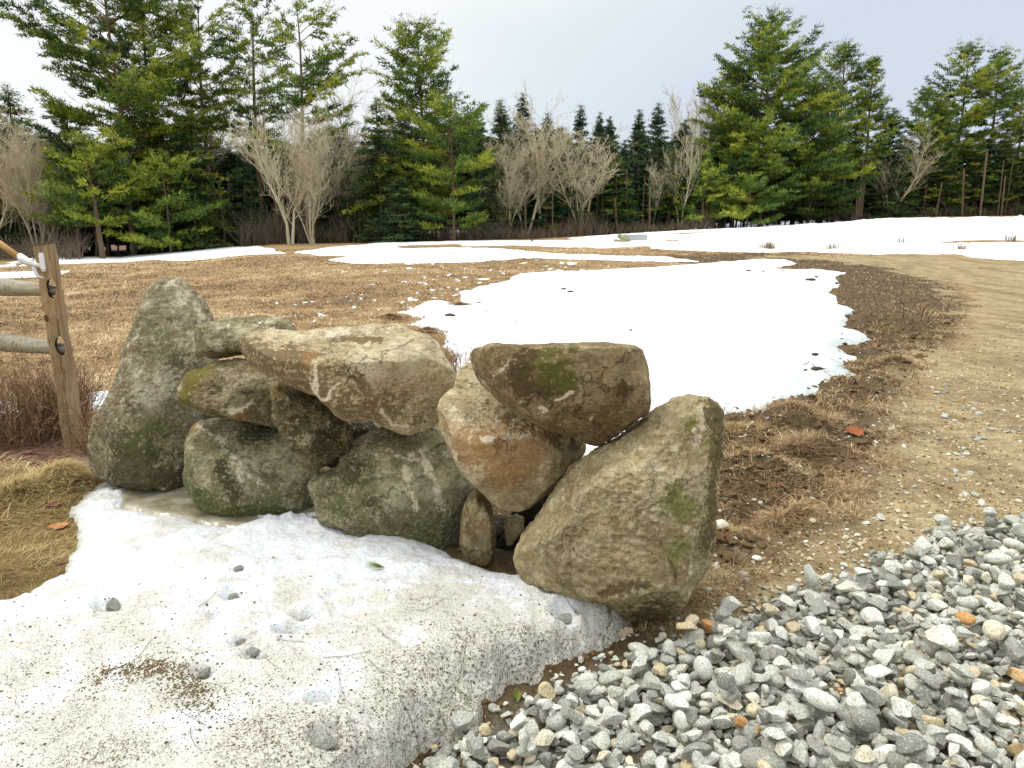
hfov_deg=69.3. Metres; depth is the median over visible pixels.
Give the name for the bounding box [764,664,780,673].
stone
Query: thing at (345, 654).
twig
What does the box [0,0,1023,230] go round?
sky
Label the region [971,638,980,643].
stone
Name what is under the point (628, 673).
stone
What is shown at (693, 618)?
stone
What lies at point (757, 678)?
stone
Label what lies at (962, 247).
reed tuft
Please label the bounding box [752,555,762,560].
stone
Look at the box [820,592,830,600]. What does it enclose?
stone
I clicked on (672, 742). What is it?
stone
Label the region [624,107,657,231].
spruce tree
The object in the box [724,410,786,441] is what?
grass tuft
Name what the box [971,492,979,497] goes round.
stone
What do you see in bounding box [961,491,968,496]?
stone
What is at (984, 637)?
stone
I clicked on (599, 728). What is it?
stone
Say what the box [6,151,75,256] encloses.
bare tree
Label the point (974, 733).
stone
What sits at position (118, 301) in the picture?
meadow grass
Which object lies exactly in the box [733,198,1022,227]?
brush
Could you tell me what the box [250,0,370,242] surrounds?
pine tree
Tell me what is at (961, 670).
stone
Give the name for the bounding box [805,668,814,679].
stone
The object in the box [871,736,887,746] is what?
stone
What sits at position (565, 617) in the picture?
stone
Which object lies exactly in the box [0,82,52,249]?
hemlock tree
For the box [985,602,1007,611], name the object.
stone
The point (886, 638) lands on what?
stone
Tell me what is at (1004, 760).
stone
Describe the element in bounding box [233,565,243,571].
stone
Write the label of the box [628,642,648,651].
stone
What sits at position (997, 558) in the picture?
stone
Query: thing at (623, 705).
stone
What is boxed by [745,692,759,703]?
stone
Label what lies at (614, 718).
stone
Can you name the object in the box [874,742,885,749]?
stone
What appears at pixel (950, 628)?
stone
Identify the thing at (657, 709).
stone
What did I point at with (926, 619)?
stone
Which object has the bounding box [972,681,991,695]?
stone
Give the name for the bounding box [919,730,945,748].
stone
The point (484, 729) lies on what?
stone
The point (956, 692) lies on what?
stone
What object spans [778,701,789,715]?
stone
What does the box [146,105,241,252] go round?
hemlock tree
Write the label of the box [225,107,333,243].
bare tree
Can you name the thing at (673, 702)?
stone
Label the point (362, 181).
hemlock tree
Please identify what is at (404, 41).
pine tree
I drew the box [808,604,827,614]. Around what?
stone
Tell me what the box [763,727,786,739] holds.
stone
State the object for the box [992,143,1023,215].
hemlock tree
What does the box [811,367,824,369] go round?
stone
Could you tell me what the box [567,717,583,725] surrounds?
stone
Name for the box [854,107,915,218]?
spruce tree
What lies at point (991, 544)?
stone
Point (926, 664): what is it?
stone
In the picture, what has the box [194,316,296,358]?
boulder
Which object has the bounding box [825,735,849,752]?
stone
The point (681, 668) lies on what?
stone
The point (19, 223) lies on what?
understorey trunks
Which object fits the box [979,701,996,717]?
stone
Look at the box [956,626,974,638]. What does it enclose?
stone
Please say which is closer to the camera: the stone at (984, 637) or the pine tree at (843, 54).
the stone at (984, 637)
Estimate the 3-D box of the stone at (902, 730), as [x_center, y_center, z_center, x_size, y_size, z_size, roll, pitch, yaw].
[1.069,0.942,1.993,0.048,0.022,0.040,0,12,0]
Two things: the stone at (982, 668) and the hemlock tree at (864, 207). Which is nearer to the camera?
the stone at (982, 668)
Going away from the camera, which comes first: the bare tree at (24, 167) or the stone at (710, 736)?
the stone at (710, 736)
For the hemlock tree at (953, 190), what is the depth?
67.36 m
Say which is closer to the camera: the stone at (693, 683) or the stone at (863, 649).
the stone at (693, 683)
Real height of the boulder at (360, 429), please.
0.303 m
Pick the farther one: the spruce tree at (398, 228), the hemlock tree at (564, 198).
the hemlock tree at (564, 198)
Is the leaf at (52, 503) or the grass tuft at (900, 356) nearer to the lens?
the leaf at (52, 503)
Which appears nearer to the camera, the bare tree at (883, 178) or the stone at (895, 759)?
the stone at (895, 759)
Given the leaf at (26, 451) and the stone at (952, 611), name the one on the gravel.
the stone at (952, 611)
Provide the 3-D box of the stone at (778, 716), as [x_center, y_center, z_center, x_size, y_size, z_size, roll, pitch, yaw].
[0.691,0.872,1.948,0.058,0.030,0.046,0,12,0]
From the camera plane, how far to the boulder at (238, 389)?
3.49 m
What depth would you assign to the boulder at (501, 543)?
3.33 m
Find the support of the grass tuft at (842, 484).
on the ground at (994, 288)
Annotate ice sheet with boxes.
[110,484,316,527]
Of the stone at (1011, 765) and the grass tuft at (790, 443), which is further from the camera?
the grass tuft at (790, 443)
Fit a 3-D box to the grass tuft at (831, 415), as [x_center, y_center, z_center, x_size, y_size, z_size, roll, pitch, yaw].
[2.302,0.216,5.383,0.515,0.195,0.648,8,14,35]
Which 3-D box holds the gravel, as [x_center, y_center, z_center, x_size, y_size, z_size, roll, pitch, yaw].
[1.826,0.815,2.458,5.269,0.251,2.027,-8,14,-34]
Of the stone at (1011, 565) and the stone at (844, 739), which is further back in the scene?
the stone at (1011, 565)
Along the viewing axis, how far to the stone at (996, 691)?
2.08 m
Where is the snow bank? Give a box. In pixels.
[0,482,632,767]
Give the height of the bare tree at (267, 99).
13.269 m
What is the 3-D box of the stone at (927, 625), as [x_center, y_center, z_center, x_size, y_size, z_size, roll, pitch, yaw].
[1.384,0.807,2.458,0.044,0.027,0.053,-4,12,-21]
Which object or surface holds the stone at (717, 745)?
on the gravel
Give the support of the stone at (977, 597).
on the gravel
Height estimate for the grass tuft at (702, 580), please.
0.145 m
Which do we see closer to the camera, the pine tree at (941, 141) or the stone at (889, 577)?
the stone at (889, 577)
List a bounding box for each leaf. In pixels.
[21,450,33,453]
[46,500,59,506]
[48,522,69,528]
[618,627,632,637]
[845,426,863,435]
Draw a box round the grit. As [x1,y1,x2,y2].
[412,319,1023,764]
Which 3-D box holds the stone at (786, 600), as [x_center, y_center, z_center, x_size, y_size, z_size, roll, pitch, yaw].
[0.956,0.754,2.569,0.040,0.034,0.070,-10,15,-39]
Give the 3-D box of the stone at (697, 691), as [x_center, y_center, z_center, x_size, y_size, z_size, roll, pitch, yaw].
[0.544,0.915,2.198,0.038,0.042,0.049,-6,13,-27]
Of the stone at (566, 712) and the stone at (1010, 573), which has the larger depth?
the stone at (1010, 573)
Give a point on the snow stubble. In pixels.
(477, 321)
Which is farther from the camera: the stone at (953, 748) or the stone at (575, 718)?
the stone at (575, 718)
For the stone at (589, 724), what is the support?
on the gravel
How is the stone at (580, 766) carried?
on the gravel
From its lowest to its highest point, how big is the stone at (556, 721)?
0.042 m
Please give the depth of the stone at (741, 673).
2.17 m
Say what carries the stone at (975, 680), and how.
on the gravel
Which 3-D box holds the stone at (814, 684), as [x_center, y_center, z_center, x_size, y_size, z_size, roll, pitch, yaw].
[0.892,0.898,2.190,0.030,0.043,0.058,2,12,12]
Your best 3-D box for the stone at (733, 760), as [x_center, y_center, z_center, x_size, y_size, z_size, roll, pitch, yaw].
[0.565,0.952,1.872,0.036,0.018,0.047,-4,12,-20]
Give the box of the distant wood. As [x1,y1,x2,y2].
[0,112,1023,253]
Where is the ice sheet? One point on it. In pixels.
(178, 502)
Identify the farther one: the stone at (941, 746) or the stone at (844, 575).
the stone at (844, 575)
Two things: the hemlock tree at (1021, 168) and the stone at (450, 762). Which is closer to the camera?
the stone at (450, 762)
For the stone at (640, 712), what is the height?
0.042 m
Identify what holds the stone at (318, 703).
on the snow bank
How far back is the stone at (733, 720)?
2.02 m
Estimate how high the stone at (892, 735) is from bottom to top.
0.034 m
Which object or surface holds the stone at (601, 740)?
on the gravel
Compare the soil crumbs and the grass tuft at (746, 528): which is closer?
the soil crumbs
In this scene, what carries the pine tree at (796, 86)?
on the ground at (994, 288)
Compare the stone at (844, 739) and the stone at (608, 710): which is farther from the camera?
the stone at (608, 710)
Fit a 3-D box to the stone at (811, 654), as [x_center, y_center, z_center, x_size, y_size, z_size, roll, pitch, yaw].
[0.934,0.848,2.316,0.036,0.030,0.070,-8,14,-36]
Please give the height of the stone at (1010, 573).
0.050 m
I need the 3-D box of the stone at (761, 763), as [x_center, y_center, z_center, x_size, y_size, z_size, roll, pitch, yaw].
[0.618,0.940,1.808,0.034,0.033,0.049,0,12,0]
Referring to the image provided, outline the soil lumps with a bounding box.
[405,310,1023,767]
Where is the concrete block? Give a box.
[623,234,647,240]
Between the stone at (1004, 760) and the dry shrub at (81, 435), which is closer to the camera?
the stone at (1004, 760)
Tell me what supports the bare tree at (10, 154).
on the ground at (994, 288)
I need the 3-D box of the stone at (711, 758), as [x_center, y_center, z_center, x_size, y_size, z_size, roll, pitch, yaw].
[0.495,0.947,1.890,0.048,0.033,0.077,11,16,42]
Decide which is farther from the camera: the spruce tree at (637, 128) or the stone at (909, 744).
the spruce tree at (637, 128)
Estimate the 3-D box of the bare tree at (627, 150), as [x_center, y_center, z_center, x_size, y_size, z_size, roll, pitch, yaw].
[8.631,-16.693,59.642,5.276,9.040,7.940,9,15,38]
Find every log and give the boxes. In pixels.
[614,239,628,241]
[617,234,630,240]
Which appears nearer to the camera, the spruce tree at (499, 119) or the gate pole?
the gate pole
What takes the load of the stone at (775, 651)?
on the gravel
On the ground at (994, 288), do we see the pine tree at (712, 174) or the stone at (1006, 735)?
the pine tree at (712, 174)
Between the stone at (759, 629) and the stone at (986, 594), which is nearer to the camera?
the stone at (759, 629)
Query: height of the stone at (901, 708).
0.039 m
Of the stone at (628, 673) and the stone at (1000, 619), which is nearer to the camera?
the stone at (628, 673)
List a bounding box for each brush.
[0,193,731,260]
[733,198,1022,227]
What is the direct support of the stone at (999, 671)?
on the gravel
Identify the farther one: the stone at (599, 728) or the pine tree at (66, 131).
the pine tree at (66, 131)
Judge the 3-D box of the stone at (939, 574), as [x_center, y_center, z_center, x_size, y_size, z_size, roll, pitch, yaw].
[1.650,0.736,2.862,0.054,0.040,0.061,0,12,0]
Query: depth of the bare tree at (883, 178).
64.75 m
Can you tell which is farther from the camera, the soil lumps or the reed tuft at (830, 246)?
the reed tuft at (830, 246)
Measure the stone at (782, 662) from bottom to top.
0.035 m
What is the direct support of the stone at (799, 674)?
on the gravel
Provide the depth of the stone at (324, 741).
1.83 m
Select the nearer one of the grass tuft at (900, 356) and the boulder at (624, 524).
the boulder at (624, 524)
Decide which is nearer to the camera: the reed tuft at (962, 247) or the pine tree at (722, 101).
the reed tuft at (962, 247)
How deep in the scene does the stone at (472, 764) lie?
1.85 m
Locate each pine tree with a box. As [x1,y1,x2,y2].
[0,0,234,255]
[21,96,118,255]
[38,142,135,257]
[80,0,220,250]
[102,147,229,252]
[142,0,256,243]
[215,0,293,242]
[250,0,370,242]
[368,12,463,240]
[398,83,500,240]
[673,148,736,228]
[685,1,865,226]
[688,65,780,227]
[718,167,784,226]
[761,71,879,222]
[809,39,881,161]
[840,55,900,219]
[896,83,952,214]
[909,33,1023,174]
[919,102,962,216]
[960,42,1023,162]
[997,77,1023,169]
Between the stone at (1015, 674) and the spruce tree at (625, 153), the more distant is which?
the spruce tree at (625, 153)
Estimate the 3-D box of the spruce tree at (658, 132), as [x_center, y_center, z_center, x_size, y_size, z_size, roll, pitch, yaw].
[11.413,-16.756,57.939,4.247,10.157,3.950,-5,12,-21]
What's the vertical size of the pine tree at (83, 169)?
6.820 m
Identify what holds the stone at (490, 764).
on the gravel
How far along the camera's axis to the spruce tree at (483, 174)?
51.11 m
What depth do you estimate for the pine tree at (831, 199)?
58.06 m
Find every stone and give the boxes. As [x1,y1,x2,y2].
[106,597,120,610]
[197,667,210,679]
[228,593,239,599]
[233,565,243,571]
[235,638,245,645]
[245,647,259,655]
[312,702,325,705]
[313,734,335,749]
[423,756,433,767]
[428,755,446,767]
[434,742,451,756]
[434,756,459,767]
[452,710,473,732]
[465,736,484,759]
[467,761,480,767]
[469,726,478,736]
[479,723,491,735]
[485,760,495,767]
[486,737,510,756]
[488,757,498,767]
[510,714,527,730]
[518,718,538,737]
[519,728,528,745]
[534,729,554,745]
[536,698,551,707]
[536,751,552,767]
[538,681,555,698]
[546,711,566,730]
[557,699,570,706]
[558,613,571,622]
[559,706,574,719]
[562,730,579,743]
[565,694,578,707]
[566,743,583,761]
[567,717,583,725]
[569,713,581,724]
[572,764,586,767]
[577,672,597,680]
[578,716,597,731]
[582,746,589,757]
[585,705,599,717]
[591,731,610,749]
[593,762,603,767]
[594,713,604,725]
[595,725,610,737]
[599,670,622,684]
[603,706,617,715]
[604,712,626,724]
[607,686,623,703]
[609,686,624,697]
[614,733,636,751]
[618,698,627,707]
[619,669,635,678]
[625,690,639,706]
[626,684,640,696]
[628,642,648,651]
[628,651,635,663]
[631,656,646,673]
[631,703,652,720]
[635,647,648,658]
[640,673,660,690]
[640,719,653,735]
[647,648,657,660]
[649,704,665,714]
[650,658,658,666]
[651,663,666,676]
[651,731,668,743]
[659,682,675,696]
[660,655,675,664]
[662,639,675,655]
[663,736,678,746]
[664,694,688,710]
[666,663,674,671]
[671,680,687,690]
[675,664,688,673]
[676,621,697,629]
[677,673,689,685]
[682,742,712,760]
[685,614,698,624]
[685,729,701,740]
[689,685,705,698]
[690,681,699,687]
[699,765,715,767]
[701,731,717,743]
[703,751,720,765]
[707,679,724,706]
[710,650,723,659]
[711,689,719,706]
[711,707,728,718]
[713,715,731,728]
[714,605,730,621]
[714,741,723,752]
[716,519,728,528]
[718,667,729,672]
[725,713,739,719]
[727,751,741,767]
[730,715,741,727]
[731,663,751,686]
[731,735,754,750]
[734,716,747,727]
[741,725,757,739]
[742,636,757,644]
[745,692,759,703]
[745,703,761,717]
[747,632,771,644]
[750,675,764,682]
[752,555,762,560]
[754,626,763,631]
[754,644,760,653]
[756,706,787,725]
[756,708,770,722]
[757,698,768,706]
[757,759,771,767]
[762,603,779,615]
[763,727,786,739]
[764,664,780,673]
[765,618,778,631]
[767,644,783,658]
[770,710,785,721]
[773,656,791,668]
[775,626,788,641]
[778,595,796,606]
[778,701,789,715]
[787,668,812,681]
[788,703,810,719]
[790,739,808,766]
[794,724,803,739]
[795,664,806,669]
[798,604,809,615]
[799,647,819,661]
[803,687,839,711]
[804,591,824,605]
[804,616,820,633]
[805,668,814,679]
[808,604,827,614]
[809,680,819,688]
[810,743,828,757]
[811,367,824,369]
[813,665,830,676]
[813,719,825,739]
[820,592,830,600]
[823,631,837,646]
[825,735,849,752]
[826,661,842,672]
[827,600,839,614]
[833,629,843,639]
[835,721,852,735]
[836,703,850,720]
[837,617,853,632]
[839,571,853,580]
[840,737,853,748]
[848,634,861,645]
[849,625,872,640]
[849,646,858,653]
[850,681,885,705]
[854,567,871,574]
[854,745,876,762]
[855,644,870,657]
[864,664,892,677]
[867,596,885,609]
[867,639,877,648]
[868,621,886,629]
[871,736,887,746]
[872,641,884,649]
[872,744,904,764]
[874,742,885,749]
[879,632,896,644]
[881,729,891,736]
[883,573,898,582]
[883,644,903,662]
[885,699,891,706]
[885,730,900,740]
[886,751,906,767]
[887,600,909,608]
[889,581,907,590]
[891,696,914,717]
[895,733,927,756]
[899,728,908,733]
[900,566,916,573]
[903,640,917,651]
[904,763,920,767]
[906,590,917,600]
[906,730,922,736]
[908,706,926,725]
[912,574,923,585]
[913,536,932,555]
[913,658,934,670]
[913,667,939,689]
[913,686,931,704]
[916,720,927,734]
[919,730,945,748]
[920,622,935,628]
[921,715,943,726]
[922,616,932,622]
[924,598,941,612]
[927,599,947,610]
[927,724,948,734]
[928,744,938,754]
[930,570,949,578]
[933,674,948,686]
[937,537,954,547]
[942,606,957,616]
[944,687,963,697]
[945,554,963,564]
[945,707,962,720]
[945,734,974,752]
[946,625,955,634]
[947,585,961,599]
[947,715,967,730]
[948,663,974,679]
[949,742,959,758]
[955,611,975,625]
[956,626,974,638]
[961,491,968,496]
[962,616,984,625]
[963,566,983,575]
[968,666,980,679]
[968,747,981,756]
[969,730,981,736]
[970,678,993,695]
[970,694,991,707]
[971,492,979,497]
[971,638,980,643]
[972,569,981,581]
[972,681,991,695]
[973,595,982,605]
[974,735,998,757]
[977,591,990,597]
[977,663,993,672]
[977,664,992,676]
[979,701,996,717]
[980,597,993,606]
[981,635,997,643]
[982,619,1005,640]
[983,553,1012,564]
[985,528,1000,535]
[985,540,1001,549]
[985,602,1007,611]
[989,615,1003,623]
[990,685,1003,695]
[992,714,1007,724]
[993,666,1005,676]
[995,728,1012,741]
[997,569,1013,579]
[997,754,1010,767]
[998,571,1015,589]
[998,635,1018,650]
[1002,763,1015,767]
[1003,647,1023,663]
[1006,562,1022,571]
[1006,667,1023,683]
[1008,629,1020,636]
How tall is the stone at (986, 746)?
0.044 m
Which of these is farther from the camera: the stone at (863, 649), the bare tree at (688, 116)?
the bare tree at (688, 116)
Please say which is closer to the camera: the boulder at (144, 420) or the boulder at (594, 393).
the boulder at (594, 393)
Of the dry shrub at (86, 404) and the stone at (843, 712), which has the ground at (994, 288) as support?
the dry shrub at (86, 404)
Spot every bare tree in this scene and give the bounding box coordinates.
[0,103,43,257]
[0,116,102,245]
[0,145,40,228]
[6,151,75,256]
[64,52,260,186]
[169,46,323,203]
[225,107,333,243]
[230,98,364,243]
[293,122,384,241]
[310,61,420,183]
[464,132,551,231]
[483,97,579,237]
[497,79,574,237]
[536,119,621,234]
[590,121,652,206]
[642,146,674,224]
[661,80,760,164]
[662,108,712,229]
[868,127,948,217]
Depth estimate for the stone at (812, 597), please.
2.68 m
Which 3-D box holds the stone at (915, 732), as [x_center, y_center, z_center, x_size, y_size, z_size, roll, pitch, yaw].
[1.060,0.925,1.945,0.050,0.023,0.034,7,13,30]
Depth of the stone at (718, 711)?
2.06 m
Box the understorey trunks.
[0,152,1020,257]
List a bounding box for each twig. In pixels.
[323,651,369,657]
[398,695,422,762]
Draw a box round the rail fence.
[0,243,85,447]
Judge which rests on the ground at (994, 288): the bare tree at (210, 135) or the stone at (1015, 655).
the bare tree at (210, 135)
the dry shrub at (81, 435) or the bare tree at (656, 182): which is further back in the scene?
the bare tree at (656, 182)
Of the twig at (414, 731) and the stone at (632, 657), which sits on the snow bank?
the twig at (414, 731)
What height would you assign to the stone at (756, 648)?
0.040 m
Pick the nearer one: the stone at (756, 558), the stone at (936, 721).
the stone at (936, 721)
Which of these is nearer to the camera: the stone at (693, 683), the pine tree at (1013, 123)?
the stone at (693, 683)
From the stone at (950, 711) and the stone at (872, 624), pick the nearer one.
the stone at (950, 711)
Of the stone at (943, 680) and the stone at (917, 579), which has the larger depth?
the stone at (917, 579)
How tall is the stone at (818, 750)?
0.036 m
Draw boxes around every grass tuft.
[0,467,95,527]
[1,455,108,531]
[213,311,331,319]
[337,312,416,321]
[412,325,458,334]
[443,301,482,306]
[686,561,747,620]
[718,492,854,541]
[720,514,833,540]
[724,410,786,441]
[729,393,849,416]
[743,428,844,477]
[783,465,897,503]
[784,402,863,428]
[839,358,878,379]
[852,352,935,372]
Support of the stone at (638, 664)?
on the gravel
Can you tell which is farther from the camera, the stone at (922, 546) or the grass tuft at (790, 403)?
the grass tuft at (790, 403)
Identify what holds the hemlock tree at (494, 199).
on the ground at (994, 288)
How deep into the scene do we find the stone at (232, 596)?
2.62 m
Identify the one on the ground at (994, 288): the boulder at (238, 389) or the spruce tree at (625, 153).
the spruce tree at (625, 153)
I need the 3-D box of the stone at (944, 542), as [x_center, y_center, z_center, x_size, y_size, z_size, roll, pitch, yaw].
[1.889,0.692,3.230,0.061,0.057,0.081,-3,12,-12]
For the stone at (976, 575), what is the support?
on the gravel
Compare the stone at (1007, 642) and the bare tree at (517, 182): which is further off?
the bare tree at (517, 182)
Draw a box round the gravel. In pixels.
[413,499,1023,767]
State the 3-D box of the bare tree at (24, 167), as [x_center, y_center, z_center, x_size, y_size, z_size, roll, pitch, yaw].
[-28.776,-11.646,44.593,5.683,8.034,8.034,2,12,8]
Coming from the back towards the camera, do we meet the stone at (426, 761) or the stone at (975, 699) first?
the stone at (975, 699)
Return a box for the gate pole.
[0,240,45,278]
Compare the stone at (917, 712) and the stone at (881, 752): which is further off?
the stone at (917, 712)
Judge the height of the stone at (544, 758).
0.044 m
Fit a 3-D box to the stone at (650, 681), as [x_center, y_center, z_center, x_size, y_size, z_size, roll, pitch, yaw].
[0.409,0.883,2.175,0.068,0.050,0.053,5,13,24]
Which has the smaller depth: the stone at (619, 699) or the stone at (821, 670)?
the stone at (619, 699)
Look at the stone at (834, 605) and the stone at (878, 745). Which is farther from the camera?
the stone at (834, 605)
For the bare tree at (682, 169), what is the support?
on the ground at (994, 288)
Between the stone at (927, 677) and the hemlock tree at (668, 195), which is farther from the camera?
the hemlock tree at (668, 195)
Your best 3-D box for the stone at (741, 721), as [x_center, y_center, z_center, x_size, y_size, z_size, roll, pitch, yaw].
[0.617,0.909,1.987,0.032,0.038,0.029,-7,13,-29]
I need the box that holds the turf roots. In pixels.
[494,252,980,644]
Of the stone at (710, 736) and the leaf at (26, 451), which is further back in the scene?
the leaf at (26, 451)
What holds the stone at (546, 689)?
on the gravel
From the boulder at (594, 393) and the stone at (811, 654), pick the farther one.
the boulder at (594, 393)
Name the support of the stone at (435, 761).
on the gravel
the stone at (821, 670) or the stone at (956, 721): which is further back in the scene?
the stone at (821, 670)
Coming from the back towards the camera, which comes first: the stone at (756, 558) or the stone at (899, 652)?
the stone at (756, 558)
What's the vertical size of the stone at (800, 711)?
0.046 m
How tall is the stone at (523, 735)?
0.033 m
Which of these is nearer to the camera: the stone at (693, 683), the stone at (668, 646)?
the stone at (693, 683)
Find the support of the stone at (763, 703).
on the gravel
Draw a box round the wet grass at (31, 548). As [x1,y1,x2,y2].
[0,459,102,599]
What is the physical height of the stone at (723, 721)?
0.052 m
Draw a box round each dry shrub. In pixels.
[0,354,112,445]
[0,395,58,452]
[1,354,113,430]
[53,389,104,453]
[441,335,484,372]
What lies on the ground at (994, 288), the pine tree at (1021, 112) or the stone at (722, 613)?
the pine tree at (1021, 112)
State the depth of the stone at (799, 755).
1.84 m
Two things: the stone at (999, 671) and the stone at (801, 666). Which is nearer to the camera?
the stone at (999, 671)
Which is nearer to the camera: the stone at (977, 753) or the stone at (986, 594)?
the stone at (977, 753)
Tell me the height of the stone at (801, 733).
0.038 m
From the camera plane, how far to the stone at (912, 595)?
2.70 m
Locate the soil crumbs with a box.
[0,552,604,767]
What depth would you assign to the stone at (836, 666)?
2.32 m
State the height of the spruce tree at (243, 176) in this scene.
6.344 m
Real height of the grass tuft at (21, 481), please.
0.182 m
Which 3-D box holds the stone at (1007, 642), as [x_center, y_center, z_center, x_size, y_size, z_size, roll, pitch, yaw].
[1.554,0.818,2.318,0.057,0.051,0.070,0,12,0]
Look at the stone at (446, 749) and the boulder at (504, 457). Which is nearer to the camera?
the stone at (446, 749)
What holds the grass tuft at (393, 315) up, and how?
on the ground at (994, 288)
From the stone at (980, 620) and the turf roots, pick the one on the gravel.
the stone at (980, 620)
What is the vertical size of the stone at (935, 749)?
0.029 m
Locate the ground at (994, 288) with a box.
[0,216,1023,767]
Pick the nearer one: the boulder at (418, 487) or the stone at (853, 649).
the stone at (853, 649)
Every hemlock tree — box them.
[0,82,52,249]
[0,130,39,256]
[11,128,94,255]
[113,116,206,255]
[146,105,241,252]
[337,98,419,242]
[458,139,524,238]
[529,125,600,235]
[593,153,646,234]
[639,149,698,232]
[850,159,898,218]
[888,161,919,216]
[903,140,954,216]
[925,153,972,216]
[954,142,1004,215]
[983,134,1023,215]
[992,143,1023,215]
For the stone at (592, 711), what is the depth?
2.10 m
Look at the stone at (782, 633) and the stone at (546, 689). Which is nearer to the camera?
the stone at (546, 689)
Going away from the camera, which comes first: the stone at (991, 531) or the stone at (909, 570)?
the stone at (909, 570)
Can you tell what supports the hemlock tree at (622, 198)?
on the ground at (994, 288)
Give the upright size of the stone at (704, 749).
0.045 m
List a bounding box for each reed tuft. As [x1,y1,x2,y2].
[758,239,778,248]
[759,241,776,247]
[824,239,840,248]
[899,298,943,322]
[950,240,970,249]
[1004,232,1019,240]
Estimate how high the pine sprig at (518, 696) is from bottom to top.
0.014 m
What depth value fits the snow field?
15.12 m
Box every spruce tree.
[216,152,271,245]
[295,140,379,242]
[360,177,432,242]
[461,127,498,239]
[486,100,522,238]
[509,90,538,237]
[527,112,569,237]
[566,104,595,235]
[592,111,608,225]
[598,115,617,227]
[609,140,641,232]
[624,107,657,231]
[634,103,681,231]
[665,120,699,228]
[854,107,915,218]
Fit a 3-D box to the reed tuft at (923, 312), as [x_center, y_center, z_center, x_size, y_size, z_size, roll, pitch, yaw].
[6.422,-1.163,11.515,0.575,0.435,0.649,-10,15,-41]
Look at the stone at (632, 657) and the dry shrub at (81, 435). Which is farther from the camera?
the dry shrub at (81, 435)
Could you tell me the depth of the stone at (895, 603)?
2.65 m
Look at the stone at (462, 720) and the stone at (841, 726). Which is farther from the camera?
the stone at (462, 720)
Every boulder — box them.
[87,276,218,491]
[177,358,277,426]
[182,417,319,516]
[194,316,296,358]
[239,323,456,435]
[271,382,353,472]
[307,426,474,549]
[327,422,377,467]
[437,362,585,511]
[459,488,495,567]
[470,341,650,445]
[493,514,507,542]
[495,533,521,550]
[503,514,524,545]
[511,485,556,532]
[513,394,725,625]
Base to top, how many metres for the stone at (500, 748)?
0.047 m
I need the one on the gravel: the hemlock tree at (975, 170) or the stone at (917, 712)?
the stone at (917, 712)
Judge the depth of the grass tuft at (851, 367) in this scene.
7.64 m
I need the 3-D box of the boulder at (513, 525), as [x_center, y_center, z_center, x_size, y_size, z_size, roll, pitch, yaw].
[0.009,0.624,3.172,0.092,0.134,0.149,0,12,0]
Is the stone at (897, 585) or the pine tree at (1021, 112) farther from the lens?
the pine tree at (1021, 112)
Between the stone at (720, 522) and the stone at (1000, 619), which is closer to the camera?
the stone at (1000, 619)
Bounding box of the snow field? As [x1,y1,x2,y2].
[0,215,1023,455]
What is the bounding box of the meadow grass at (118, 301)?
[0,240,871,468]
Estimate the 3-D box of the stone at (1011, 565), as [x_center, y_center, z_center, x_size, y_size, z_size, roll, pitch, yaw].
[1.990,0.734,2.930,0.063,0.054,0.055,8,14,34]
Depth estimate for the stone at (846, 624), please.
2.55 m
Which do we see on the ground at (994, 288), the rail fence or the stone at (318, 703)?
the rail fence
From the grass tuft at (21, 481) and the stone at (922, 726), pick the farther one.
the grass tuft at (21, 481)
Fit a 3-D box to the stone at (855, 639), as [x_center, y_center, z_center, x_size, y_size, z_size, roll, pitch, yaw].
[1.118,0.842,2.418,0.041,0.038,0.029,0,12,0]
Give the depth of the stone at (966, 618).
2.44 m
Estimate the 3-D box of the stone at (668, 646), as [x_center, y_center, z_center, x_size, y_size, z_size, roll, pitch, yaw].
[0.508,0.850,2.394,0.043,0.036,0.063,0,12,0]
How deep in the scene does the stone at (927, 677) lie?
2.12 m
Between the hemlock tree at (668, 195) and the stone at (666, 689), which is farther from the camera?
the hemlock tree at (668, 195)
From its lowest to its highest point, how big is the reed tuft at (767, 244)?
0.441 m
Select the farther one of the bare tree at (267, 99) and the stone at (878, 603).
the bare tree at (267, 99)
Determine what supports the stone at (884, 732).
on the gravel
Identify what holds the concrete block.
on the snow field
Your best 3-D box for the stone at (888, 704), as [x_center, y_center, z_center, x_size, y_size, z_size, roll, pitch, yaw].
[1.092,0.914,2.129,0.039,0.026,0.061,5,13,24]
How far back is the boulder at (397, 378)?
3.05 m
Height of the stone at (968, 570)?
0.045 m
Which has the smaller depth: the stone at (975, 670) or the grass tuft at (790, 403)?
the stone at (975, 670)
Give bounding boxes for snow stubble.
[409,309,580,363]
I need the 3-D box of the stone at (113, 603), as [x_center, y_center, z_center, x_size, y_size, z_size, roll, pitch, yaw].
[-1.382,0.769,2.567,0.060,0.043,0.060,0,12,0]
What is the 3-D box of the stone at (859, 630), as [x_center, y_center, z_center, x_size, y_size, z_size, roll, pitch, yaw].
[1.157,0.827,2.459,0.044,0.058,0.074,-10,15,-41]
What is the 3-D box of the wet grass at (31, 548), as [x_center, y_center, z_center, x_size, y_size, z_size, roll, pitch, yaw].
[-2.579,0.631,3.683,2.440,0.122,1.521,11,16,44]
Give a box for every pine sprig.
[366,560,384,568]
[511,688,522,702]
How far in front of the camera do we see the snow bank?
2.31 m
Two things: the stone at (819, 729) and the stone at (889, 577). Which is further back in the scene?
the stone at (889, 577)
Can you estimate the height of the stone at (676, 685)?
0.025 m
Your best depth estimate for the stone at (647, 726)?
2.02 m
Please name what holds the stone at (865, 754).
on the gravel
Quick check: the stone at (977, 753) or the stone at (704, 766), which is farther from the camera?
the stone at (977, 753)

